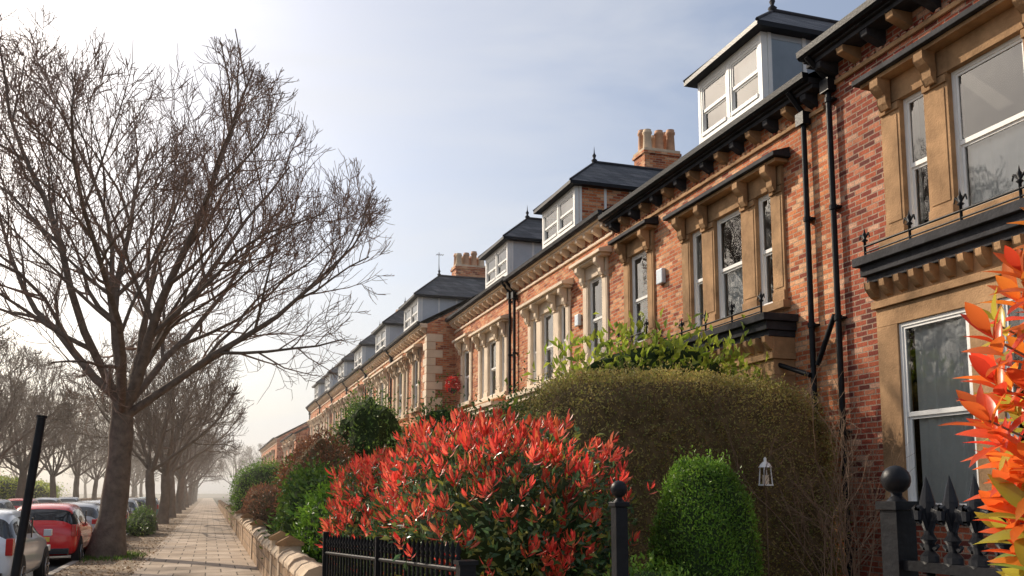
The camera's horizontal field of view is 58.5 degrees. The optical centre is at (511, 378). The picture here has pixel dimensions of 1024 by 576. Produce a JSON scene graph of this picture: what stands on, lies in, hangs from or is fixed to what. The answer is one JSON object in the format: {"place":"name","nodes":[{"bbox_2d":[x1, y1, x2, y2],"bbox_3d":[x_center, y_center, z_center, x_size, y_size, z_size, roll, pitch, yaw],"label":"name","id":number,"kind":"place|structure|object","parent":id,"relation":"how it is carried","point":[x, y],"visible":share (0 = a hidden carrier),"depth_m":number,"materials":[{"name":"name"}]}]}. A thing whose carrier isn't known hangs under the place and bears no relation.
{"place":"outdoors","nodes":[
{"label":"outdoors","id":0,"kind":"place"},
{"bbox_2d":[26,497,199,575],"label":"road","id":1,"kind":"structure","parent":0,"point":[56,562],"depth_m":23.69,"materials":[{"name":"asphalt"}]},
{"bbox_2d":[0,508,52,575],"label":"parked car","id":2,"kind":"object","parent":1,"relation":"on","point":[35,561],"visible":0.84,"depth_m":16.40,"materials":[{"name":"white paint"}]},
{"bbox_2d":[16,503,96,560],"bbox_3d":[-11.957,4.005,23.685,2.060,1.577,3.926,2,-7,-18],"label":"parked car","id":3,"kind":"object","parent":1,"relation":"on","point":[69,524],"visible":0.43,"depth_m":22.30,"materials":[{"name":"red paint"}]},
{"bbox_2d":[60,502,99,529],"bbox_3d":[-13.785,4.682,29.041,2.060,1.557,4.125,2,-7,-18],"label":"parked car","id":4,"kind":"object","parent":1,"relation":"on","point":[92,508],"visible":0.14,"depth_m":27.83,"materials":[{"name":"silver paint"}]},
{"bbox_2d":[52,498,202,575],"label":"verge","id":5,"kind":"structure","parent":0,"point":[76,571],"depth_m":22.57,"materials":[{"name":"soil"}]},
{"bbox_2d":[10,415,47,575],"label":"sign post","id":6,"kind":"object","parent":5,"relation":"on","point":[27,501],"visible":1,"depth_m":7.28,"materials":[{"name":"metal"}]},
{"bbox_2d":[79,549,149,562],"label":"grass tuft","id":7,"kind":"object","parent":5,"relation":"on","point":[127,555],"visible":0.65,"depth_m":22.98,"materials":[{"name":"green plant"}]},
{"bbox_2d":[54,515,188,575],"bbox_3d":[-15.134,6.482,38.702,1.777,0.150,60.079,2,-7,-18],"label":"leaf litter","id":8,"kind":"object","parent":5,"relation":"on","point":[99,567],"visible":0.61,"depth_m":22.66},
{"bbox_2d":[126,502,158,536],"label":"verge shrub","id":9,"kind":"object","parent":5,"relation":"on","point":[142,521],"visible":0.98,"depth_m":35.49,"materials":[{"name":"green plant"}]},
{"bbox_2d":[58,494,231,505],"bbox_3d":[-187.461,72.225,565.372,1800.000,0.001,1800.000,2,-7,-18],"label":"ground","id":10,"kind":"structure","parent":0,"point":[213,496],"depth_m":579.95,"materials":[{"name":"soil"}]},
{"bbox_2d":[0,312,28,390],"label":"bare tree","id":11,"kind":"object","parent":10,"relation":"on","point":[6,338],"visible":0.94,"depth_m":38.19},
{"bbox_2d":[0,337,83,458],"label":"bare tree","id":12,"kind":"object","parent":10,"relation":"on","point":[14,396],"visible":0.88,"depth_m":50.61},
{"bbox_2d":[0,352,103,497],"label":"bare tree","id":13,"kind":"object","parent":10,"relation":"on","point":[22,467],"visible":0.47,"depth_m":59.71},
{"bbox_2d":[0,388,109,497],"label":"bare tree","id":14,"kind":"object","parent":10,"relation":"on","point":[53,473],"visible":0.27,"depth_m":71.79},
{"bbox_2d":[40,392,138,497],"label":"bare tree","id":15,"kind":"object","parent":10,"relation":"on","point":[77,472],"visible":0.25,"depth_m":85.43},
{"bbox_2d":[50,415,139,499],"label":"bare tree","id":16,"kind":"object","parent":10,"relation":"on","point":[95,486],"visible":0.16,"depth_m":98.24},
{"bbox_2d":[130,448,160,497],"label":"bare tree","id":17,"kind":"object","parent":10,"relation":"on","point":[133,485],"visible":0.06,"depth_m":149.34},
{"bbox_2d":[54,331,244,530],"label":"bare tree","id":18,"kind":"object","parent":10,"relation":"on","point":[150,484],"visible":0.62,"depth_m":40.62,"materials":[{"name":"plant"}]},
{"bbox_2d":[68,319,253,523],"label":"bare tree","id":19,"kind":"object","parent":10,"relation":"on","point":[162,515],"visible":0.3,"depth_m":49.44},
{"bbox_2d":[99,364,248,517],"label":"bare tree","id":20,"kind":"object","parent":10,"relation":"on","point":[172,511],"visible":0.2,"depth_m":62.12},
{"bbox_2d":[138,404,232,509],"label":"bare tree","id":21,"kind":"object","parent":10,"relation":"on","point":[185,475],"visible":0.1,"depth_m":88.53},
{"bbox_2d":[134,385,240,513],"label":"bare tree","id":22,"kind":"object","parent":10,"relation":"on","point":[180,472],"visible":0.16,"depth_m":74.01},
{"bbox_2d":[153,428,227,505],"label":"bare tree","id":23,"kind":"object","parent":10,"relation":"on","point":[190,491],"visible":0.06,"depth_m":119.06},
{"bbox_2d":[151,429,230,507],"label":"bare tree","id":24,"kind":"object","parent":10,"relation":"on","point":[186,503],"visible":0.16,"depth_m":103.34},
{"bbox_2d":[0,5,393,557],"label":"bare tree","id":25,"kind":"object","parent":10,"relation":"on","point":[108,536],"visible":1,"depth_m":23.79,"materials":[{"name":"brown plant"}]},
{"bbox_2d":[130,498,261,575],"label":"pavement","id":26,"kind":"structure","parent":0,"point":[203,540],"depth_m":25.84,"materials":[{"name":"stone"}]},
{"bbox_2d":[214,498,234,504],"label":"garden ground","id":27,"kind":"structure","parent":0,"point":[224,500],"depth_m":191.47,"materials":[{"name":"soil"}]},
{"bbox_2d":[209,442,257,498],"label":"bare tree","id":28,"kind":"object","parent":27,"relation":"on","point":[234,462],"visible":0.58,"depth_m":212.44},
{"bbox_2d":[223,454,284,520],"bbox_3d":[-11.110,5.030,40.315,3.133,3.464,3.842,2,-7,-18],"label":"clipped bush","id":29,"kind":"object","parent":27,"relation":"on","point":[254,475],"visible":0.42,"depth_m":39.35,"materials":[{"name":"green plant"}]},
{"bbox_2d":[239,481,280,531],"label":"orange shrub","id":30,"kind":"object","parent":27,"relation":"on","point":[261,498],"visible":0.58,"depth_m":32.76,"materials":[{"name":"brown plant"}]},
{"bbox_2d":[218,500,336,575],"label":"garden wall","id":31,"kind":"structure","parent":27,"relation":"on","point":[280,553],"depth_m":15.96,"materials":[{"name":"stone"}]},
{"bbox_2d":[261,423,307,470],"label":"walls","id":32,"kind":"structure","parent":27,"relation":"on","point":[277,446],"depth_m":93.47,"materials":[{"name":"orange brick"}]},
{"bbox_2d":[255,453,354,558],"bbox_3d":[-3.829,2.807,18.769,2.855,2.685,6.178,2,-7,-18],"label":"laurel shrub","id":33,"kind":"object","parent":27,"relation":"on","point":[295,490],"visible":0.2,"depth_m":17.61,"materials":[{"name":"green plant"}]},
{"bbox_2d":[268,415,364,511],"bbox_3d":[-5.066,2.851,24.026,2.736,3.697,5.850,2,-7,-18],"label":"beech hedge","id":34,"kind":"object","parent":27,"relation":"on","point":[326,449],"visible":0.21,"depth_m":23.06,"materials":[{"name":"orange plant"}]},
{"bbox_2d":[285,467,355,562],"bbox_3d":[-2.696,2.527,14.975,2.054,2.262,3.662,2,-7,-18],"label":"laurel shrub","id":35,"kind":"object","parent":27,"relation":"on","point":[308,534],"visible":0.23,"depth_m":14.37,"materials":[{"name":"green plant"}]},
{"bbox_2d":[331,388,345,434],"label":"walls","id":36,"kind":"structure","parent":27,"relation":"on","point":[339,396],"depth_m":59.93,"materials":[{"name":"orange brick"}]},
{"bbox_2d":[329,401,344,434],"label":"stone trim","id":37,"kind":"structure","parent":36,"relation":"attached to","point":[339,405],"depth_m":59.15,"materials":[{"name":"stone"}]},
{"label":"roof","id":38,"kind":"object","parent":36,"relation":"attached to","visible":0},
{"bbox_2d":[335,338,360,377],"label":"dormer","id":39,"kind":"object","parent":38,"relation":"on","point":[348,362],"visible":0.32,"depth_m":58.05,"materials":[{"name":"white paint"}]},
{"bbox_2d":[347,375,364,402],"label":"walls","id":40,"kind":"structure","parent":27,"relation":"on","point":[356,384],"depth_m":51.41,"materials":[{"name":"orange brick"}]},
{"bbox_2d":[343,369,363,398],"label":"cornices","id":41,"kind":"object","parent":40,"relation":"attached to","point":[353,378],"visible":0.46,"depth_m":52.06,"materials":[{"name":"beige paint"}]},
{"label":"roof","id":42,"kind":"object","parent":40,"relation":"attached to","visible":0},
{"bbox_2d":[350,324,379,367],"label":"dormer","id":43,"kind":"object","parent":42,"relation":"on","point":[368,346],"visible":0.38,"depth_m":51.26,"materials":[{"name":"white paint"}]},
{"bbox_2d":[298,358,420,468],"bbox_3d":[-4.373,2.197,27.322,3.796,5.878,5.938,2,-7,-18],"label":"evergreen shrub","id":44,"kind":"object","parent":27,"relation":"on","point":[364,419],"visible":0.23,"depth_m":26.38,"materials":[{"name":"green plant"}]},
{"bbox_2d":[315,444,433,575],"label":"photinia shrub","id":45,"kind":"object","parent":27,"relation":"on","point":[345,514],"visible":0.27,"depth_m":11.37,"materials":[{"name":"red plant"}]},
{"bbox_2d":[366,357,389,407],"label":"walls","id":46,"kind":"structure","parent":27,"relation":"on","point":[386,364],"depth_m":44.67,"materials":[{"name":"orange brick"}]},
{"bbox_2d":[362,352,388,381],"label":"cornices","id":47,"kind":"object","parent":46,"relation":"attached to","point":[382,357],"visible":0.52,"depth_m":45.08,"materials":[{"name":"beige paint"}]},
{"bbox_2d":[364,371,388,406],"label":"stone trim","id":48,"kind":"structure","parent":46,"relation":"attached to","point":[377,381],"depth_m":44.71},
{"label":"roof","id":49,"kind":"object","parent":46,"relation":"attached to","visible":0},
{"bbox_2d":[371,300,405,352],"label":"dormer","id":50,"kind":"object","parent":49,"relation":"on","point":[392,325],"visible":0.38,"depth_m":44.44,"materials":[{"name":"white paint"}]},
{"bbox_2d":[383,321,419,408],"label":"gutters","id":51,"kind":"object","parent":27,"relation":"on","point":[403,334],"visible":0.48,"depth_m":39.83,"materials":[{"name":"paint"}]},
{"bbox_2d":[391,308,458,431],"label":"walls","id":52,"kind":"structure","parent":27,"relation":"on","point":[440,325],"depth_m":35.60,"materials":[{"name":"orange brick"}]},
{"bbox_2d":[388,349,420,435],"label":"stone trim","id":53,"kind":"structure","parent":52,"relation":"attached to","point":[402,367],"depth_m":38.58,"materials":[{"name":"stone"}]},
{"bbox_2d":[395,301,417,415],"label":"windows","id":54,"kind":"structure","parent":52,"relation":"attached to","point":[413,314],"depth_m":38.65,"materials":[{"name":"white paint"}]},
{"bbox_2d":[386,323,427,434],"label":"cornices","id":55,"kind":"object","parent":52,"relation":"attached to","point":[408,339],"visible":0.5,"depth_m":38.16,"materials":[{"name":"stone"}]},
{"bbox_2d":[422,334,442,414],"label":"quoins","id":56,"kind":"object","parent":52,"relation":"attached to","point":[433,339],"visible":0.45,"depth_m":35.31,"materials":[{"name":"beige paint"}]},
{"bbox_2d":[420,294,477,322],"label":"roof","id":57,"kind":"structure","parent":52,"relation":"on","point":[446,310],"depth_m":36.66,"materials":[{"name":"stone"}]},
{"bbox_2d":[399,268,484,329],"bbox_3d":[-2.733,-3.392,39.296,3.727,3.046,3.249,2,-7,-18],"label":"dormer","id":58,"kind":"object","parent":57,"relation":"on","point":[438,294],"visible":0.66,"depth_m":37.99,"materials":[{"name":"white paint"}]},
{"bbox_2d":[450,251,484,277],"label":"chimney","id":59,"kind":"object","parent":52,"relation":"on","point":[466,264],"visible":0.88,"depth_m":43.57,"materials":[{"name":"orange brick"}]},
{"bbox_2d":[445,276,512,405],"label":"gutters","id":60,"kind":"object","parent":27,"relation":"on","point":[487,290],"visible":0.48,"depth_m":28.93,"materials":[{"name":"paint"}]},
{"bbox_2d":[454,294,512,410],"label":"walls","id":61,"kind":"structure","parent":27,"relation":"on","point":[491,315],"depth_m":32.75,"materials":[{"name":"orange brick"}]},
{"bbox_2d":[444,374,461,393],"bbox_3d":[-2.200,0.211,34.135,0.667,0.759,0.680,-5,-9,36],"label":"hanging basket","id":62,"kind":"object","parent":61,"relation":"attached to","point":[450,390],"visible":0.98,"depth_m":34.04,"materials":[{"name":"red plant"}]},
{"bbox_2d":[448,282,511,415],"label":"cornices","id":63,"kind":"object","parent":61,"relation":"attached to","point":[485,301],"visible":0.5,"depth_m":31.17,"materials":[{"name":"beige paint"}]},
{"bbox_2d":[455,321,507,407],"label":"stone trim","id":64,"kind":"structure","parent":61,"relation":"attached to","point":[495,333],"depth_m":31.27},
{"bbox_2d":[464,245,506,401],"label":"windows","id":65,"kind":"structure","parent":61,"relation":"attached to","point":[488,273],"depth_m":31.16,"materials":[{"name":"white paint"}]},
{"bbox_2d":[352,406,657,575],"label":"photinia shrub","id":66,"kind":"object","parent":27,"relation":"on","point":[493,498],"visible":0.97,"depth_m":7.72,"materials":[{"name":"red plant"}]},
{"bbox_2d":[454,361,560,459],"bbox_3d":[0.306,1.817,18.160,3.673,4.247,4.328,2,-7,-18],"label":"evergreen shrub","id":67,"kind":"object","parent":27,"relation":"on","point":[502,407],"visible":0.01,"depth_m":17.84,"materials":[{"name":"green plant"}]},
{"bbox_2d":[503,209,601,392],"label":"gutters","id":68,"kind":"object","parent":27,"relation":"on","point":[578,227],"visible":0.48,"depth_m":26.09,"materials":[{"name":"paint"}]},
{"bbox_2d":[516,229,615,391],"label":"walls","id":69,"kind":"structure","parent":27,"relation":"on","point":[564,272],"depth_m":24.72,"materials":[{"name":"orange brick"}]},
{"bbox_2d":[506,212,613,405],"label":"cornices","id":70,"kind":"object","parent":69,"relation":"attached to","point":[572,243],"visible":0.54,"depth_m":24.40,"materials":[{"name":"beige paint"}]},
{"bbox_2d":[520,256,609,389],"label":"stone trim","id":71,"kind":"structure","parent":69,"relation":"attached to","point":[554,303],"depth_m":24.27,"materials":[{"name":"stone"}]},
{"bbox_2d":[533,192,601,383],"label":"windows","id":72,"kind":"structure","parent":69,"relation":"attached to","point":[547,228],"depth_m":25.34,"materials":[{"name":"white paint"}]},
{"bbox_2d":[548,197,599,376],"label":"curtains","id":73,"kind":"object","parent":72,"relation":"attached to","point":[567,205],"visible":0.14,"depth_m":25.18,"materials":[{"name":"fabric"}]},
{"bbox_2d":[504,306,770,414],"bbox_3d":[2.368,0.433,14.410,5.403,3.164,1.831,2,-7,-13],"label":"laurel shrub","id":74,"kind":"object","parent":27,"relation":"on","point":[653,352],"visible":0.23,"depth_m":14.26,"materials":[{"name":"green plant"}]},
{"bbox_2d":[574,536,713,575],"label":"green shrub","id":75,"kind":"object","parent":27,"relation":"on","point":[633,571],"visible":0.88,"depth_m":6.93,"materials":[{"name":"green plant"}]},
{"bbox_2d":[506,357,855,575],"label":"privet hedge","id":76,"kind":"object","parent":27,"relation":"on","point":[632,414],"visible":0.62,"depth_m":12.32,"materials":[{"name":"green plant"}]},
{"bbox_2d":[644,444,766,575],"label":"clipped conifer","id":77,"kind":"object","parent":27,"relation":"on","point":[703,521],"visible":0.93,"depth_m":7.61,"materials":[{"name":"green plant"}]},
{"bbox_2d":[614,93,845,575],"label":"walls","id":78,"kind":"structure","parent":27,"relation":"on","point":[668,258],"depth_m":14.83,"materials":[{"name":"orange brick"}]},
{"bbox_2d":[632,41,772,386],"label":"windows","id":79,"kind":"structure","parent":78,"relation":"attached to","point":[765,252],"depth_m":17.11,"materials":[{"name":"white paint"}]},
{"bbox_2d":[638,50,772,340],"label":"curtains","id":80,"kind":"object","parent":79,"relation":"attached to","point":[746,67],"visible":0.22,"depth_m":16.91,"materials":[{"name":"fabric"}]},
{"bbox_2d":[614,165,795,395],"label":"stone trim","id":81,"kind":"structure","parent":78,"relation":"attached to","point":[743,197],"depth_m":16.20,"materials":[{"name":"stone"}]},
{"bbox_2d":[598,72,824,436],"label":"gutters","id":82,"kind":"object","parent":78,"relation":"attached to","point":[802,118],"visible":0.69,"depth_m":14.61,"materials":[{"name":"black paint"}]},
{"bbox_2d":[778,314,834,377],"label":"pipe branches","id":83,"kind":"object","parent":82,"relation":"attached to","point":[821,351],"visible":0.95,"depth_m":13.96,"materials":[{"name":"black paint"}]},
{"bbox_2d":[603,77,825,363],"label":"cornices","id":84,"kind":"object","parent":78,"relation":"attached to","point":[764,328],"visible":0.69,"depth_m":16.08,"materials":[{"name":"stone"}]},
{"bbox_2d":[657,289,764,343],"bbox_3d":[3.470,-1.041,16.397,0.090,0.420,3.714,2,-7,-18],"label":"balcony ironwork","id":85,"kind":"object","parent":84,"relation":"on","point":[732,306],"visible":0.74,"depth_m":15.62,"materials":[{"name":"black paint"}]},
{"bbox_2d":[808,71,821,78],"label":"roof","id":86,"kind":"structure","parent":78,"relation":"attached to","point":[814,74],"depth_m":14.69,"materials":[{"name":"stone"}]},
{"bbox_2d":[683,0,837,143],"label":"dormer","id":87,"kind":"object","parent":86,"relation":"on","point":[782,37],"visible":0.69,"depth_m":16.43,"materials":[{"name":"white paint"}]},
{"bbox_2d":[758,457,773,575],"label":"garden lantern","id":88,"kind":"object","parent":27,"relation":"on","point":[763,464],"visible":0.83,"depth_m":11.99,"materials":[{"name":"white paint"}]},
{"bbox_2d":[660,357,914,575],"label":"bare shrub","id":89,"kind":"object","parent":27,"relation":"on","point":[842,483],"visible":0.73,"depth_m":11.46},
{"bbox_2d":[765,432,889,575],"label":"bare shrub","id":90,"kind":"object","parent":27,"relation":"on","point":[831,546],"visible":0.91,"depth_m":10.57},
{"bbox_2d":[796,0,887,575],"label":"gutters","id":91,"kind":"object","parent":27,"relation":"on","point":[827,86],"visible":0.81,"depth_m":13.63,"materials":[{"name":"black paint"}]},
{"bbox_2d":[831,0,1023,575],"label":"walls","id":92,"kind":"structure","parent":27,"relation":"on","point":[992,91],"depth_m":13.20,"materials":[{"name":"red brick"}]},
{"bbox_2d":[803,0,1023,299],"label":"cornices","id":93,"kind":"object","parent":92,"relation":"attached to","point":[930,253],"visible":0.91,"depth_m":11.81,"materials":[{"name":"stone"}]},
{"bbox_2d":[859,165,1023,254],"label":"balcony ironwork","id":94,"kind":"object","parent":93,"relation":"on","point":[1018,176],"visible":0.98,"depth_m":11.03,"materials":[{"name":"black paint"}]},
{"bbox_2d":[869,0,1023,509],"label":"stone trim","id":95,"kind":"structure","parent":92,"relation":"attached to","point":[928,74],"depth_m":11.94,"materials":[{"name":"stone"}]},
{"bbox_2d":[899,34,1023,505],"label":"windows","id":96,"kind":"structure","parent":92,"relation":"attached to","point":[962,142],"depth_m":11.76,"materials":[{"name":"white paint"}]},
{"bbox_2d":[912,100,1023,502],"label":"curtains","id":97,"kind":"object","parent":96,"relation":"attached to","point":[994,161],"visible":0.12,"depth_m":11.51,"materials":[{"name":"fabric"}]},
{"bbox_2d":[938,207,1023,575],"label":"photinia shrub","id":98,"kind":"object","parent":27,"relation":"on","point":[1006,479],"visible":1,"depth_m":1.70,"materials":[{"name":"orange plant"}]},
{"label":"railing plinth","id":99,"kind":"object","parent":27,"relation":"on","visible":0},
{"bbox_2d":[322,532,478,575],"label":"iron railing","id":100,"kind":"object","parent":99,"relation":"on","point":[354,559],"visible":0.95,"depth_m":8.22,"materials":[{"name":"metal"}]},
{"bbox_2d":[609,480,629,575],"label":"gate post","id":101,"kind":"object","parent":99,"relation":"on","point":[618,505],"visible":1,"depth_m":4.46,"materials":[{"name":"metal"}]},
{"bbox_2d":[875,465,1023,575],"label":"iron railing","id":102,"kind":"object","parent":99,"relation":"on","point":[901,516],"visible":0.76,"depth_m":2.55,"materials":[{"name":"metal"}]},
{"bbox_2d":[368,373,496,457],"bbox_3d":[-1.443,2.034,20.083,3.470,4.259,4.672,2,-7,-18],"label":"evergreen shrub","id":103,"kind":"object","parent":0,"point":[437,415],"visible":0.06,"depth_m":19.53,"materials":[{"name":"red plant"}]},
{"bbox_2d":[0,0,865,493],"label":"sky","id":104,"kind":"structure","parent":0,"point":[468,115],"materials":[{"name":"white"}]},
{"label":"garden ground","id":105,"kind":"structure","parent":0,"visible":0},
{"bbox_2d":[0,370,58,465],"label":"bare tree","id":106,"kind":"object","parent":105,"relation":"on","point":[5,446],"visible":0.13,"depth_m":78.07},
{"bbox_2d":[0,471,70,499],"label":"hedge row","id":107,"kind":"object","parent":105,"relation":"on","point":[8,487],"visible":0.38,"depth_m":70.75,"materials":[{"name":"green plant"}]},
{"bbox_2d":[0,394,84,477],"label":"bare tree","id":108,"kind":"object","parent":105,"relation":"on","point":[38,473],"visible":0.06,"depth_m":96.32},
{"bbox_3d":[5.486,-4.734,26.807,9.520,2.762,7.400,2,-7,-18],"label":"roof","id":109,"kind":"object","parent":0,"visible":0},
{"bbox_2d":[533,150,663,248],"bbox_3d":[2.827,-5.153,26.029,3.727,2.962,2.949,2,-7,-18],"label":"dormer","id":110,"kind":"object","parent":109,"relation":"on","point":[594,185],"visible":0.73,"depth_m":24.79,"materials":[{"name":"white paint"}]},
{"bbox_2d":[632,129,681,168],"bbox_3d":[4.894,-6.778,30.844,1.400,3.377,0.900,2,-7,-18],"label":"chimney","id":111,"kind":"object","parent":109,"relation":"on","point":[656,149],"visible":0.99,"depth_m":30.63,"materials":[{"name":"orange brick"}]},
{"bbox_3d":[3.159,-3.929,33.839,9.520,2.762,7.500,2,-7,-18],"label":"roof","id":112,"kind":"object","parent":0,"visible":0},
{"bbox_2d":[478,207,541,288],"bbox_3d":[1.015,-4.522,31.502,3.727,2.962,2.949,2,-7,-18],"label":"dormer","id":113,"kind":"object","parent":112,"relation":"on","point":[522,240],"visible":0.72,"depth_m":30.05,"materials":[{"name":"white paint"}]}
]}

